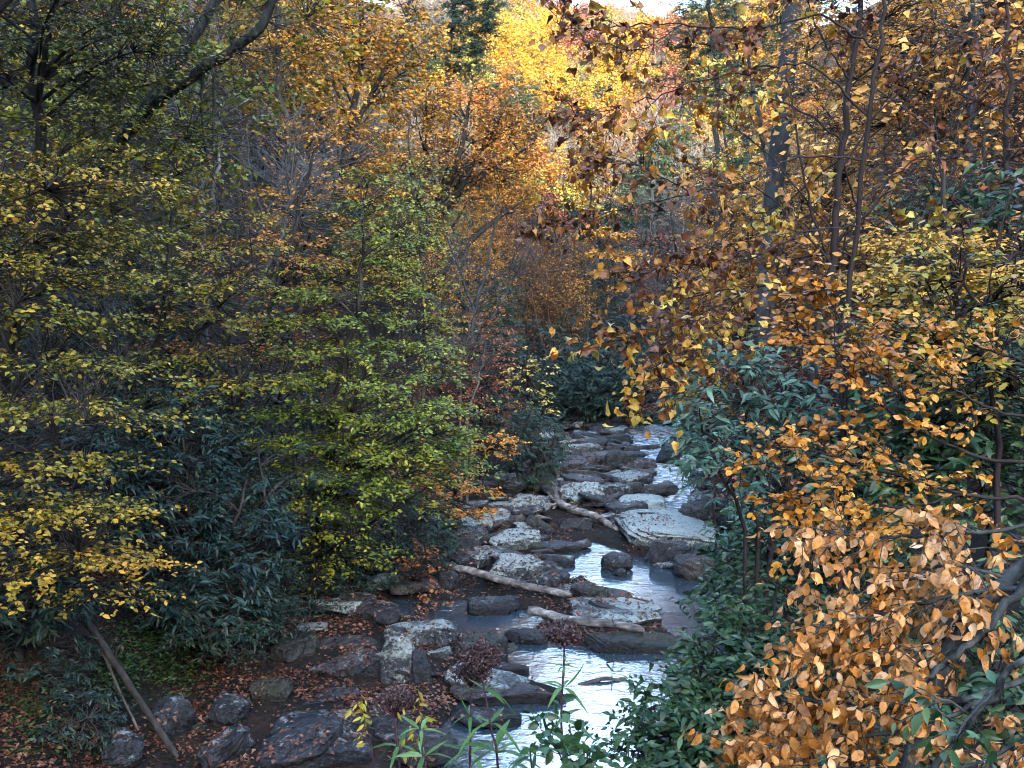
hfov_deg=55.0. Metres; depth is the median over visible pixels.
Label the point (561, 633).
tall weed
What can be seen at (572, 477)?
flat rock
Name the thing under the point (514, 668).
boulder
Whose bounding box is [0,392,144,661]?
rhododendron
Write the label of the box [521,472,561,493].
cobble
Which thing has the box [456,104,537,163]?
golden tree
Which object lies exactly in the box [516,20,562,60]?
golden tree
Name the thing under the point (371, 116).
bare tree
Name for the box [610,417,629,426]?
boulder
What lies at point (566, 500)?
cobble
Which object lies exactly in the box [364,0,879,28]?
sky
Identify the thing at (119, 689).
dead branch
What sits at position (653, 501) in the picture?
boulder
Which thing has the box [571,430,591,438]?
flat rock
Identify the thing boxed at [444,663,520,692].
cobble
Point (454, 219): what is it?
bare tree
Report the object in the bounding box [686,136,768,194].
yellow green tree
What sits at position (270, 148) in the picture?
yellow green tree
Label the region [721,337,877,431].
rhododendron
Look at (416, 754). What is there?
tall weed
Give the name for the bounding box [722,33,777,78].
golden tree
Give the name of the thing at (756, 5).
red tree
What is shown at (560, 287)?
brown shrub
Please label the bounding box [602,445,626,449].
cobble
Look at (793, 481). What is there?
thin stem
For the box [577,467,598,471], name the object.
cobble
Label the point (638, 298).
bare tree
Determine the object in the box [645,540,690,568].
cobble
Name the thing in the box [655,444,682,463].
boulder
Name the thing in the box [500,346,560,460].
yellow sapling
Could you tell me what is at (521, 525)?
cobble
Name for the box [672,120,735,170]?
bare tree
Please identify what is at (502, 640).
boulder
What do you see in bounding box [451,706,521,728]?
boulder
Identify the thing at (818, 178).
bare tree
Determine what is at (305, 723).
boulder
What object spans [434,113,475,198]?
green conifer
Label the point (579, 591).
boulder
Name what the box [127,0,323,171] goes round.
orange tree
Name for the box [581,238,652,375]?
hemlock tree
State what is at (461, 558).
flat rock
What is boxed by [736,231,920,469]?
tree
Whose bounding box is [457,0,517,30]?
yellow green tree
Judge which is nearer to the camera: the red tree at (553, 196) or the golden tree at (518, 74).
the red tree at (553, 196)
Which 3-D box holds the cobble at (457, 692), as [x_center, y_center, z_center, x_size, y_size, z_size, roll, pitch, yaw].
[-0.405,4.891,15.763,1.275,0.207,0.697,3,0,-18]
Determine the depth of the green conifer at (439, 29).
161.62 m
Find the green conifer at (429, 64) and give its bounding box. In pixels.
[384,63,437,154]
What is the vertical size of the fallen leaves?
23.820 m
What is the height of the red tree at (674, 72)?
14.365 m
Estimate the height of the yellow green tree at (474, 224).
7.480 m
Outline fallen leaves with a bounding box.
[0,6,763,767]
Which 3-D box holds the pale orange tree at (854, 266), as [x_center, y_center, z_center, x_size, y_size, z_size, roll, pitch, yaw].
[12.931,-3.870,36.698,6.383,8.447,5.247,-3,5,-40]
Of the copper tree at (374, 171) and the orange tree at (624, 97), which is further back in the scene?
the orange tree at (624, 97)
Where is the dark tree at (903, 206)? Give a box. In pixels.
[839,121,1023,456]
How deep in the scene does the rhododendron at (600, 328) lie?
71.23 m
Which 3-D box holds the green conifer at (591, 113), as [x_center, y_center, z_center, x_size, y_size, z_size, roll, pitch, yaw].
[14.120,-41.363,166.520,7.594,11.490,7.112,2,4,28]
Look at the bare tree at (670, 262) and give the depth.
56.12 m
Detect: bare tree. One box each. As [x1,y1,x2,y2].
[69,0,330,338]
[99,77,391,414]
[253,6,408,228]
[272,1,343,92]
[304,53,357,162]
[323,56,420,173]
[359,86,414,158]
[366,167,431,223]
[374,0,462,47]
[379,79,493,191]
[382,83,455,159]
[386,0,443,57]
[400,0,479,68]
[412,193,558,446]
[429,193,477,240]
[452,86,490,144]
[497,226,589,390]
[499,0,523,28]
[504,0,544,20]
[507,221,544,285]
[534,113,578,165]
[539,140,615,222]
[561,222,604,329]
[563,168,638,232]
[565,103,644,200]
[566,48,596,80]
[576,242,619,310]
[584,33,626,66]
[590,251,649,357]
[603,6,634,32]
[606,72,700,189]
[610,0,651,28]
[612,237,652,323]
[616,249,669,348]
[619,141,729,234]
[621,223,675,320]
[632,36,670,77]
[632,224,670,278]
[641,218,706,335]
[642,257,716,387]
[651,210,690,239]
[668,205,702,241]
[669,189,719,278]
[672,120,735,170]
[675,127,762,197]
[681,225,729,341]
[695,0,796,455]
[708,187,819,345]
[756,104,830,273]
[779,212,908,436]
[785,112,877,240]
[827,131,916,315]
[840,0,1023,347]
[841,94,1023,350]
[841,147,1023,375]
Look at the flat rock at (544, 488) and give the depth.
29.09 m
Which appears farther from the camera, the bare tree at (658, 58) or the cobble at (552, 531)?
the bare tree at (658, 58)
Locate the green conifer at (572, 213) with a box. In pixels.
[555,205,584,250]
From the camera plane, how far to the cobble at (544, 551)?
24.17 m
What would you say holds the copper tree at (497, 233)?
on the terrain at (262, 718)
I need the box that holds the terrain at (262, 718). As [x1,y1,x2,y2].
[0,0,1023,767]
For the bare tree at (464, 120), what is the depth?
141.02 m
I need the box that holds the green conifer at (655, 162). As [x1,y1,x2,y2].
[618,151,677,241]
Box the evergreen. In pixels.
[521,292,692,429]
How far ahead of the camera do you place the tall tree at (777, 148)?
26.49 m
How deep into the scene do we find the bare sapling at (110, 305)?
17.01 m
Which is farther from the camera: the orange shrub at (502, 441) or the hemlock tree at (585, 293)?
the hemlock tree at (585, 293)
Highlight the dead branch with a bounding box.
[98,646,138,730]
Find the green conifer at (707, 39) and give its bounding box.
[691,23,723,109]
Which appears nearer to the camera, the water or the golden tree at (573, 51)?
the water
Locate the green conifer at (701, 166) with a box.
[682,158,712,212]
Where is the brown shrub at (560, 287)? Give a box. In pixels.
[500,226,603,405]
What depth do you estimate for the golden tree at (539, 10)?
229.84 m
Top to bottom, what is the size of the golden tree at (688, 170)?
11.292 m
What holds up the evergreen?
on the terrain at (262, 718)
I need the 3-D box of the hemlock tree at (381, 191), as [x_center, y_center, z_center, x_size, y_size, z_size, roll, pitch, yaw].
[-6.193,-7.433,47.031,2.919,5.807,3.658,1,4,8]
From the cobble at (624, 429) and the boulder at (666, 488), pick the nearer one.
the boulder at (666, 488)
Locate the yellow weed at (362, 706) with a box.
[344,687,439,767]
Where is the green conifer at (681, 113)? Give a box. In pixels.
[636,106,703,207]
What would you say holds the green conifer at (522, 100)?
on the terrain at (262, 718)
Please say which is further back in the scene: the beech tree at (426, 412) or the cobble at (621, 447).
the cobble at (621, 447)
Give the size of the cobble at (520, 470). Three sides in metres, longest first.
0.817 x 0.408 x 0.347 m
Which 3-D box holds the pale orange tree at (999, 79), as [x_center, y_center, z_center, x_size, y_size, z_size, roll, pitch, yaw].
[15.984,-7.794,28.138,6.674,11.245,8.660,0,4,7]
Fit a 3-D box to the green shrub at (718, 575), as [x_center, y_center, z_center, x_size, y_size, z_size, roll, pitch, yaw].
[3.186,2.874,10.571,2.634,4.491,3.566,0,4,0]
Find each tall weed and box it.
[365,679,421,767]
[391,715,455,767]
[442,661,496,767]
[453,635,540,767]
[508,749,555,767]
[523,616,600,767]
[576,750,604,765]
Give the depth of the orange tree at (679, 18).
202.18 m
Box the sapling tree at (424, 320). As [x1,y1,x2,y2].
[356,120,476,523]
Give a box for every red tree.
[446,152,518,250]
[513,188,569,239]
[539,0,570,11]
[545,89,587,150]
[552,2,615,65]
[567,4,596,27]
[573,0,594,13]
[639,64,700,149]
[645,88,707,166]
[646,15,692,60]
[665,45,707,105]
[730,0,806,22]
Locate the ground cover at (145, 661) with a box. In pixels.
[0,597,246,767]
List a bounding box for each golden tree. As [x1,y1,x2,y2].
[400,72,463,117]
[423,5,493,52]
[442,25,516,82]
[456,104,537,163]
[464,150,561,230]
[472,14,517,53]
[483,26,536,79]
[488,9,537,47]
[489,54,546,111]
[492,5,525,37]
[501,25,556,83]
[504,11,525,36]
[504,18,570,70]
[505,67,570,125]
[515,0,548,25]
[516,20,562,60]
[517,10,558,38]
[525,6,569,44]
[526,49,574,88]
[528,62,586,142]
[530,142,576,189]
[531,60,569,93]
[548,44,593,76]
[557,37,581,65]
[557,206,651,363]
[560,113,622,330]
[564,72,629,134]
[576,35,641,81]
[582,59,626,86]
[592,184,635,229]
[595,32,658,79]
[599,13,663,57]
[606,52,668,97]
[626,39,662,71]
[647,97,725,172]
[653,42,691,80]
[661,34,758,119]
[661,42,692,76]
[670,158,719,200]
[682,6,756,47]
[692,23,741,56]
[694,0,760,52]
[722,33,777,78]
[734,0,812,74]
[761,25,819,68]
[822,173,1023,553]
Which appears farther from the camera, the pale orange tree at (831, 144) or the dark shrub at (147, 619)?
the pale orange tree at (831, 144)
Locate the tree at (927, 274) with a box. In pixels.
[791,205,1023,751]
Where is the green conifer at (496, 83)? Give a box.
[473,79,506,138]
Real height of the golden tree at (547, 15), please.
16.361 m
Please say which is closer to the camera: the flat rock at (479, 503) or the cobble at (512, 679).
the cobble at (512, 679)
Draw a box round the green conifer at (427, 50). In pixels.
[415,30,442,90]
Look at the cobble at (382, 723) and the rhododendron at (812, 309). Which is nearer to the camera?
the cobble at (382, 723)
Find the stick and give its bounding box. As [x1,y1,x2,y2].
[606,655,624,662]
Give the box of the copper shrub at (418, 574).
[392,536,454,616]
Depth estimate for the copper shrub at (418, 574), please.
20.67 m
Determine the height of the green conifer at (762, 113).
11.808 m
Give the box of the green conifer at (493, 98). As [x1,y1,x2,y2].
[476,84,510,142]
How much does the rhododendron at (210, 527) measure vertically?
4.909 m
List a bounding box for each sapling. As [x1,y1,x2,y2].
[12,213,175,549]
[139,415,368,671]
[211,61,358,514]
[389,436,510,533]
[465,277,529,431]
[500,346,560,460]
[514,0,1023,675]
[520,693,606,767]
[549,0,1023,641]
[863,656,1023,767]
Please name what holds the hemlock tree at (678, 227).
on the terrain at (262, 718)
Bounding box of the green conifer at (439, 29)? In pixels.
[423,4,464,72]
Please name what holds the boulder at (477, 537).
on the terrain at (262, 718)
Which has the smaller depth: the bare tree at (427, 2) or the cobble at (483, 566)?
the cobble at (483, 566)
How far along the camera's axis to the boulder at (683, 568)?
22.34 m
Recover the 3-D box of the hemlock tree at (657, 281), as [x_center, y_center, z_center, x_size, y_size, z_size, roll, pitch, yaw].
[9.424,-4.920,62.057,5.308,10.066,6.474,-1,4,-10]
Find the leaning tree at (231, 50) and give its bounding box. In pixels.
[30,0,349,480]
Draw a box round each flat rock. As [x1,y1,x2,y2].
[360,602,400,624]
[367,573,407,588]
[400,570,426,580]
[430,504,475,518]
[447,551,477,565]
[467,500,488,507]
[484,532,499,537]
[488,546,524,564]
[502,505,544,515]
[503,484,526,493]
[518,569,562,585]
[539,431,571,438]
[540,485,560,494]
[540,535,550,541]
[544,560,570,581]
[545,448,560,459]
[547,492,563,497]
[557,581,595,595]
[559,454,598,463]
[560,473,604,484]
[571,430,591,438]
[578,492,617,502]
[579,451,608,462]
[580,432,598,436]
[581,421,609,428]
[582,498,614,506]
[586,464,610,470]
[588,600,615,608]
[594,586,630,597]
[597,429,618,434]
[599,458,604,464]
[605,501,648,513]
[618,458,657,469]
[629,451,645,457]
[634,469,656,477]
[638,512,655,514]
[640,477,653,483]
[701,494,733,504]
[712,512,749,529]
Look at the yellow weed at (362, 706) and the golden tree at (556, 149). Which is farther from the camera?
the golden tree at (556, 149)
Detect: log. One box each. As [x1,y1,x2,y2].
[56,587,179,758]
[452,555,571,597]
[527,606,644,632]
[540,454,560,478]
[545,481,618,529]
[559,435,604,444]
[578,676,623,684]
[627,439,690,449]
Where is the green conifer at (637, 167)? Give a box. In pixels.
[620,151,656,215]
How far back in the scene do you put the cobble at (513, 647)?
17.36 m
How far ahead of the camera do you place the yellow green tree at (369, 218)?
43.98 m
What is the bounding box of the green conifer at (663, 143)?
[628,135,679,230]
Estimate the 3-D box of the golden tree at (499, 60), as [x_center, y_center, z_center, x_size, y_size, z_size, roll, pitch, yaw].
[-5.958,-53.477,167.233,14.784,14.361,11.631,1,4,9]
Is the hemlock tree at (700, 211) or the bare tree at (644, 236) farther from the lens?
the bare tree at (644, 236)
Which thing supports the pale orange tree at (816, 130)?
on the terrain at (262, 718)
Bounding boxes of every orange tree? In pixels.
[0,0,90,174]
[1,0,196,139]
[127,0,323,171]
[186,0,371,167]
[220,0,454,319]
[244,0,481,281]
[319,26,383,139]
[338,205,435,319]
[391,151,430,218]
[411,224,516,385]
[437,197,520,286]
[451,71,498,128]
[470,132,565,203]
[477,63,526,101]
[491,218,526,303]
[496,215,535,270]
[501,257,598,391]
[505,0,539,17]
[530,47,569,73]
[580,96,653,195]
[588,0,617,13]
[606,1,631,16]
[607,85,662,178]
[619,87,646,110]
[625,0,687,64]
[656,93,794,438]
[660,4,700,29]
[678,230,728,304]
[685,217,809,433]
[706,176,762,235]
[712,129,768,169]
[720,198,761,271]
[739,142,793,190]
[740,0,1023,420]
[744,143,790,189]
[745,33,953,434]
[752,69,826,144]
[761,0,1023,407]
[762,47,974,326]
[786,136,832,271]
[790,95,865,213]
[790,167,920,363]
[791,96,855,265]
[817,0,987,201]
[876,0,985,91]
[900,0,1022,238]
[954,5,1023,150]
[980,0,1022,164]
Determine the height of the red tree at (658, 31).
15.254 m
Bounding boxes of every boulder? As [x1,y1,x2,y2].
[98,727,144,767]
[147,694,197,737]
[196,725,255,767]
[206,692,251,727]
[249,676,292,701]
[268,631,319,662]
[269,709,372,767]
[303,687,358,704]
[319,635,382,648]
[345,649,380,676]
[380,636,414,683]
[384,619,458,645]
[409,648,431,684]
[427,646,452,659]
[436,570,458,589]
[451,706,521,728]
[454,526,485,545]
[460,633,507,662]
[466,595,519,615]
[466,682,563,705]
[470,548,494,565]
[486,553,551,584]
[489,528,540,549]
[491,663,528,674]
[504,628,548,644]
[508,493,554,511]
[541,540,579,552]
[544,554,574,566]
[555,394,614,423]
[557,443,602,454]
[559,460,585,471]
[559,481,604,504]
[559,518,592,531]
[569,583,609,597]
[569,597,662,627]
[584,631,685,653]
[589,426,603,430]
[593,472,616,479]
[600,552,632,570]
[603,483,633,494]
[604,449,637,467]
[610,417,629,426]
[614,568,626,576]
[615,509,726,550]
[618,493,665,508]
[639,481,678,495]
[649,539,696,564]
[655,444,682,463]
[673,553,727,581]
[678,499,728,528]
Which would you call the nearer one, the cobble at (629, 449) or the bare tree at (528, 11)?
the cobble at (629, 449)
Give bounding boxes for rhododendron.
[0,174,87,274]
[0,233,126,395]
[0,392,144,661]
[1,222,141,327]
[52,379,290,535]
[53,8,137,85]
[68,365,316,658]
[84,249,240,337]
[110,292,332,450]
[115,35,187,85]
[121,399,379,551]
[233,118,327,181]
[248,120,302,155]
[268,204,381,287]
[300,176,364,221]
[318,193,445,269]
[335,146,372,179]
[405,242,465,277]
[420,325,523,390]
[436,283,524,340]
[454,264,506,299]
[474,319,587,399]
[520,320,592,372]
[552,322,620,374]
[552,363,599,395]
[574,317,629,339]
[599,312,654,341]
[686,430,828,528]
[691,376,947,519]
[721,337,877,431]
[783,245,825,277]
[786,269,867,333]
[805,442,992,532]
[868,313,1023,456]
[999,304,1023,355]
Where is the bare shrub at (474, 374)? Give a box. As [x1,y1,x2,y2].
[409,293,523,501]
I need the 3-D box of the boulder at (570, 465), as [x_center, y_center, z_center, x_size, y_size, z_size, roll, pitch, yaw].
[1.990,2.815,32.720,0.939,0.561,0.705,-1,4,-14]
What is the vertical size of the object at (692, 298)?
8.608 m
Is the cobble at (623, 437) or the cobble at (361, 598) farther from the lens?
the cobble at (623, 437)
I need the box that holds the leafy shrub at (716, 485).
[658,393,765,651]
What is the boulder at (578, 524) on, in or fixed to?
on the terrain at (262, 718)
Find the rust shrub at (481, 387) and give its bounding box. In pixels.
[397,303,526,477]
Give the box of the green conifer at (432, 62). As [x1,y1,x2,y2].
[395,10,444,93]
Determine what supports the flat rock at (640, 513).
in the water
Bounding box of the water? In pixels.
[390,424,742,767]
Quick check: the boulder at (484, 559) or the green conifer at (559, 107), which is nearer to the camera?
the boulder at (484, 559)
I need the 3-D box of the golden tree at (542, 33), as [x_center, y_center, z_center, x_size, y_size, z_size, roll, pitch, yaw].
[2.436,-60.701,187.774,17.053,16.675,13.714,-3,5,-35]
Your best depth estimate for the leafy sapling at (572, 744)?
5.09 m
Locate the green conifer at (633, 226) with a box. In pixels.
[622,217,651,251]
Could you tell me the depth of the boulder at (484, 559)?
23.23 m
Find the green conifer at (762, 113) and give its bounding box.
[747,86,772,142]
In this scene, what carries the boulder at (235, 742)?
on the terrain at (262, 718)
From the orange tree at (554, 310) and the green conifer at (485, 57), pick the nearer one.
the orange tree at (554, 310)
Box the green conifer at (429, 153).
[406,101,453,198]
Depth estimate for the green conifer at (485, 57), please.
157.69 m
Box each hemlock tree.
[0,0,142,250]
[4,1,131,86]
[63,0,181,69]
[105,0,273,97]
[302,32,347,152]
[318,66,361,162]
[369,168,403,280]
[379,124,410,198]
[508,207,547,314]
[512,236,590,345]
[519,228,585,339]
[524,204,558,284]
[535,220,601,325]
[537,232,606,348]
[555,252,622,373]
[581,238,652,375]
[588,259,642,375]
[610,226,639,315]
[610,249,643,332]
[616,258,639,327]
[618,245,644,326]
[624,219,648,277]
[625,226,687,365]
[626,227,669,328]
[633,261,689,380]
[647,207,685,333]
[676,176,721,241]
[685,182,721,255]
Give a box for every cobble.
[191,724,206,731]
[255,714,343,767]
[299,621,327,631]
[308,654,380,677]
[316,598,361,614]
[337,595,375,604]
[342,592,376,611]
[351,714,411,740]
[365,560,408,574]
[367,707,385,717]
[375,726,450,747]
[376,600,398,608]
[388,578,438,594]
[392,737,459,767]
[394,670,438,676]
[416,550,450,567]
[417,541,460,552]
[420,515,458,528]
[440,536,476,551]
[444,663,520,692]
[450,685,488,700]
[456,482,495,490]
[458,507,512,530]
[468,545,490,552]
[473,480,495,483]
[479,565,491,568]
[480,473,522,479]
[481,537,490,544]
[484,477,501,485]
[485,501,529,508]
[487,497,511,500]
[498,515,525,529]
[500,477,519,486]
[503,463,528,467]
[505,467,526,472]
[505,642,518,655]
[513,522,531,528]
[514,673,529,682]
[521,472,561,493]
[524,518,552,521]
[526,515,552,529]
[526,541,544,550]
[530,527,545,531]
[530,548,554,553]
[531,553,545,559]
[540,528,554,534]
[541,423,559,428]
[541,442,560,447]
[550,498,573,502]
[561,424,573,430]
[565,470,596,474]
[572,420,584,426]
[574,437,608,446]
[575,538,591,549]
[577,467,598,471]
[592,424,620,427]
[597,434,631,443]
[600,512,616,517]
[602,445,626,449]
[607,425,628,433]
[607,514,624,521]
[608,470,649,482]
[608,492,623,499]
[610,422,624,424]
[610,444,639,450]
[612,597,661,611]
[616,592,630,597]
[619,466,631,469]
[623,482,643,492]
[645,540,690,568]
[652,417,674,423]
[687,473,726,483]
[687,490,708,500]
[706,491,744,504]
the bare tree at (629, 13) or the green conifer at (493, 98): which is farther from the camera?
the bare tree at (629, 13)
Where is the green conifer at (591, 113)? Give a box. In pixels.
[579,105,602,145]
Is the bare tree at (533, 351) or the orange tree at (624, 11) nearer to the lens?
the bare tree at (533, 351)
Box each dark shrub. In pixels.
[0,624,100,696]
[27,683,129,759]
[100,571,199,638]
[221,584,322,652]
[276,561,361,622]
[290,488,472,595]
[473,384,573,488]
[635,275,855,489]
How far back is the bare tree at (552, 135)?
155.70 m
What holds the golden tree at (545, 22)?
on the terrain at (262, 718)
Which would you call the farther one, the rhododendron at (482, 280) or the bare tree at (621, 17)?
the bare tree at (621, 17)
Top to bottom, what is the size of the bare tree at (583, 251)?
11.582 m
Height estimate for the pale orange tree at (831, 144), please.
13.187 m
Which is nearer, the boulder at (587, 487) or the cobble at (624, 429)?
the boulder at (587, 487)
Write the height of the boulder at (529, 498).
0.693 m
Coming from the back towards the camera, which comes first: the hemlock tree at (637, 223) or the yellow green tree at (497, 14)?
the yellow green tree at (497, 14)
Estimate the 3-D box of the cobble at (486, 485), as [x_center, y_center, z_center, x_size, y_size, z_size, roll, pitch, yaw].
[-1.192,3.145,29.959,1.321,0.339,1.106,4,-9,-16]
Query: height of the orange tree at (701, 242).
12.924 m
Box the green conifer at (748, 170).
[735,150,765,233]
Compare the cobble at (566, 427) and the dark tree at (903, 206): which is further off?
the cobble at (566, 427)
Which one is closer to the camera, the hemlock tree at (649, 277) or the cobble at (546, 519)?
the cobble at (546, 519)
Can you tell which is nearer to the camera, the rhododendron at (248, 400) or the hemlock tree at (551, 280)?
the rhododendron at (248, 400)
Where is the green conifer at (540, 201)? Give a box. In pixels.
[531,195,562,216]
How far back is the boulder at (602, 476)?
31.18 m
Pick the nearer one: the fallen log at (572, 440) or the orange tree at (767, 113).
the fallen log at (572, 440)
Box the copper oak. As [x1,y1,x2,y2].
[373,61,560,299]
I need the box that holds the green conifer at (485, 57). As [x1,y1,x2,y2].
[460,35,501,110]
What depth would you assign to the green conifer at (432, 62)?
149.43 m
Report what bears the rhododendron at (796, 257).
on the terrain at (262, 718)
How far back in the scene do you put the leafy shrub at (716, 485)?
15.08 m
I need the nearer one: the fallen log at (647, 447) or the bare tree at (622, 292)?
the fallen log at (647, 447)
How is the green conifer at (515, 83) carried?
on the terrain at (262, 718)
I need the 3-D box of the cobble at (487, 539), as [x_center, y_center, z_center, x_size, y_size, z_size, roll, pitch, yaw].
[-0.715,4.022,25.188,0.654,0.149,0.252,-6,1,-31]
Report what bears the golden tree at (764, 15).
on the terrain at (262, 718)
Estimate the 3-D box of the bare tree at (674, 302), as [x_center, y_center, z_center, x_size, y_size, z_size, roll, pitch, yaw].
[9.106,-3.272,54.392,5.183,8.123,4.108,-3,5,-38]
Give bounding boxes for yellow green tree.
[0,0,298,406]
[98,0,405,254]
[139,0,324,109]
[211,11,339,183]
[211,19,329,194]
[265,158,464,387]
[330,67,404,152]
[342,205,418,264]
[392,142,435,183]
[411,28,500,97]
[451,202,495,263]
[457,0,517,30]
[459,145,547,267]
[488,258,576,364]
[491,25,538,60]
[497,0,538,31]
[536,153,609,227]
[554,63,613,126]
[557,15,606,45]
[571,116,625,182]
[573,64,593,83]
[579,71,633,112]
[588,7,623,29]
[594,3,629,19]
[615,1,645,15]
[633,73,675,108]
[651,31,680,61]
[685,2,735,22]
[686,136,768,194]
[687,55,765,128]
[701,0,746,25]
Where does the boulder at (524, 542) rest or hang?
on the terrain at (262, 718)
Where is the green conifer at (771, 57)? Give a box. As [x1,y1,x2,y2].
[755,16,807,112]
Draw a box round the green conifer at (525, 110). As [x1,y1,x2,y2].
[519,102,554,169]
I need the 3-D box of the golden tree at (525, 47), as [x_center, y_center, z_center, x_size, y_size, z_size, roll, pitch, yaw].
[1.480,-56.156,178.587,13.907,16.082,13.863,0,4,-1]
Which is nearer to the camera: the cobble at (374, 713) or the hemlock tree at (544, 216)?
the cobble at (374, 713)
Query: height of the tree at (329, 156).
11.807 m
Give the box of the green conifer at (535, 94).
[518,80,549,154]
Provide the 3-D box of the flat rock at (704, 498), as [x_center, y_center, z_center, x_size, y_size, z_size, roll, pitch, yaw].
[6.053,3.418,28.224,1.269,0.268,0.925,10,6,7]
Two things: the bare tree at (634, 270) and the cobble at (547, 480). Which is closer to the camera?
the cobble at (547, 480)
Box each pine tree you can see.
[432,0,510,249]
[654,0,772,338]
[686,0,849,251]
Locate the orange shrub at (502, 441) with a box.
[453,429,531,499]
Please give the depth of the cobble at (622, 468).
32.41 m
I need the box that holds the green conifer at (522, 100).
[500,92,541,167]
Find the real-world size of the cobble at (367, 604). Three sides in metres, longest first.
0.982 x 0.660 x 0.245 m
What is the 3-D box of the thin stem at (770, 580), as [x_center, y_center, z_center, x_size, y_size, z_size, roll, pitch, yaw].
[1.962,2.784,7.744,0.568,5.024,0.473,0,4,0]
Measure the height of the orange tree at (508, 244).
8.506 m
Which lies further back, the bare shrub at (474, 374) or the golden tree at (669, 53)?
the golden tree at (669, 53)
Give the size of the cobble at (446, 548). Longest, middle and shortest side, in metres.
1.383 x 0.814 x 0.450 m
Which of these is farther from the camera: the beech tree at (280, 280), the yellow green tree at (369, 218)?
the yellow green tree at (369, 218)
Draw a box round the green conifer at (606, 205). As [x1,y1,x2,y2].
[591,200,644,261]
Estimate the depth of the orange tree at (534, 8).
222.20 m
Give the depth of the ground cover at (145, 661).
14.51 m
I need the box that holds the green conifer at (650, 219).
[626,198,669,259]
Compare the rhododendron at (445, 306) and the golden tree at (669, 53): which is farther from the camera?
the golden tree at (669, 53)
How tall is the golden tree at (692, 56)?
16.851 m
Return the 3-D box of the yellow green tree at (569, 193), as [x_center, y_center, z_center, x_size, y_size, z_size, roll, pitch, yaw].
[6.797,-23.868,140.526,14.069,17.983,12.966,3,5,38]
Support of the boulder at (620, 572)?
in the water
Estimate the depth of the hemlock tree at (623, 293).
88.37 m
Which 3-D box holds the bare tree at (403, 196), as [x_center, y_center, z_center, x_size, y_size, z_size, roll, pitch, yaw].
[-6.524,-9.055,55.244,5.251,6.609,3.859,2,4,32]
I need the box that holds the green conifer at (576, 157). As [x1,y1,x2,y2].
[562,146,598,228]
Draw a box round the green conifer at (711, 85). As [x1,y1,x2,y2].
[695,47,740,130]
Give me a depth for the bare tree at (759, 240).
38.10 m
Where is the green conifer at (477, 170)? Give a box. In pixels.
[453,168,487,224]
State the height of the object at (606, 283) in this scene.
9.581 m
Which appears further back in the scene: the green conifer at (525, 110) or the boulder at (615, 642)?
the green conifer at (525, 110)
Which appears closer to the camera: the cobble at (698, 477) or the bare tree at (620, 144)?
the cobble at (698, 477)
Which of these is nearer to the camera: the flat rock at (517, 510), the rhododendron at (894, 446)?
the rhododendron at (894, 446)
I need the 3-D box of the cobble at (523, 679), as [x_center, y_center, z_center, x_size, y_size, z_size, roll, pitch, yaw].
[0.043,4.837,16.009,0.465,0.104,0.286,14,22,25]
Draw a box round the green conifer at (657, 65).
[651,60,669,77]
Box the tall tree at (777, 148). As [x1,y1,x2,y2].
[747,0,799,518]
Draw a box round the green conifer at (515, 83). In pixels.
[501,71,533,149]
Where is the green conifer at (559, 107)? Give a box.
[546,102,575,170]
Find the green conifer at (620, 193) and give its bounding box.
[603,184,644,240]
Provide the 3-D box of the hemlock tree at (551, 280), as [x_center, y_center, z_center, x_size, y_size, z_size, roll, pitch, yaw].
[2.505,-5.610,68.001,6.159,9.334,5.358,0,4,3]
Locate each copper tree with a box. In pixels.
[346,168,459,355]
[352,147,402,211]
[454,195,487,247]
[466,208,510,285]
[678,217,811,385]
[686,219,737,272]
[708,162,927,440]
[711,247,744,324]
[728,185,764,238]
[805,53,892,144]
[853,38,990,258]
[858,0,1013,152]
[861,0,1023,351]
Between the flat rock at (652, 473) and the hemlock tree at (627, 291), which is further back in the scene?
the hemlock tree at (627, 291)
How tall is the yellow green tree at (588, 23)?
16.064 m
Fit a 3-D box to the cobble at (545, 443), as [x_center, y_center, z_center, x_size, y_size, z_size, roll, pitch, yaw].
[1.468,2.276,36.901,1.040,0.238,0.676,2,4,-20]
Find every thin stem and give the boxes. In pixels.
[724,418,799,657]
[772,457,831,669]
[825,460,873,755]
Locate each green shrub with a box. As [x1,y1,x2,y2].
[568,565,887,767]
[644,317,856,659]
[667,453,971,758]
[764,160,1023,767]
[840,534,1023,767]
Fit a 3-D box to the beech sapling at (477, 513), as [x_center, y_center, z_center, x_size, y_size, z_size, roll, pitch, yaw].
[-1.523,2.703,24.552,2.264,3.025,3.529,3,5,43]
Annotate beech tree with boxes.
[0,0,227,619]
[0,0,245,402]
[57,173,318,539]
[131,153,382,472]
[213,135,501,602]
[678,483,1023,767]
[719,178,1023,583]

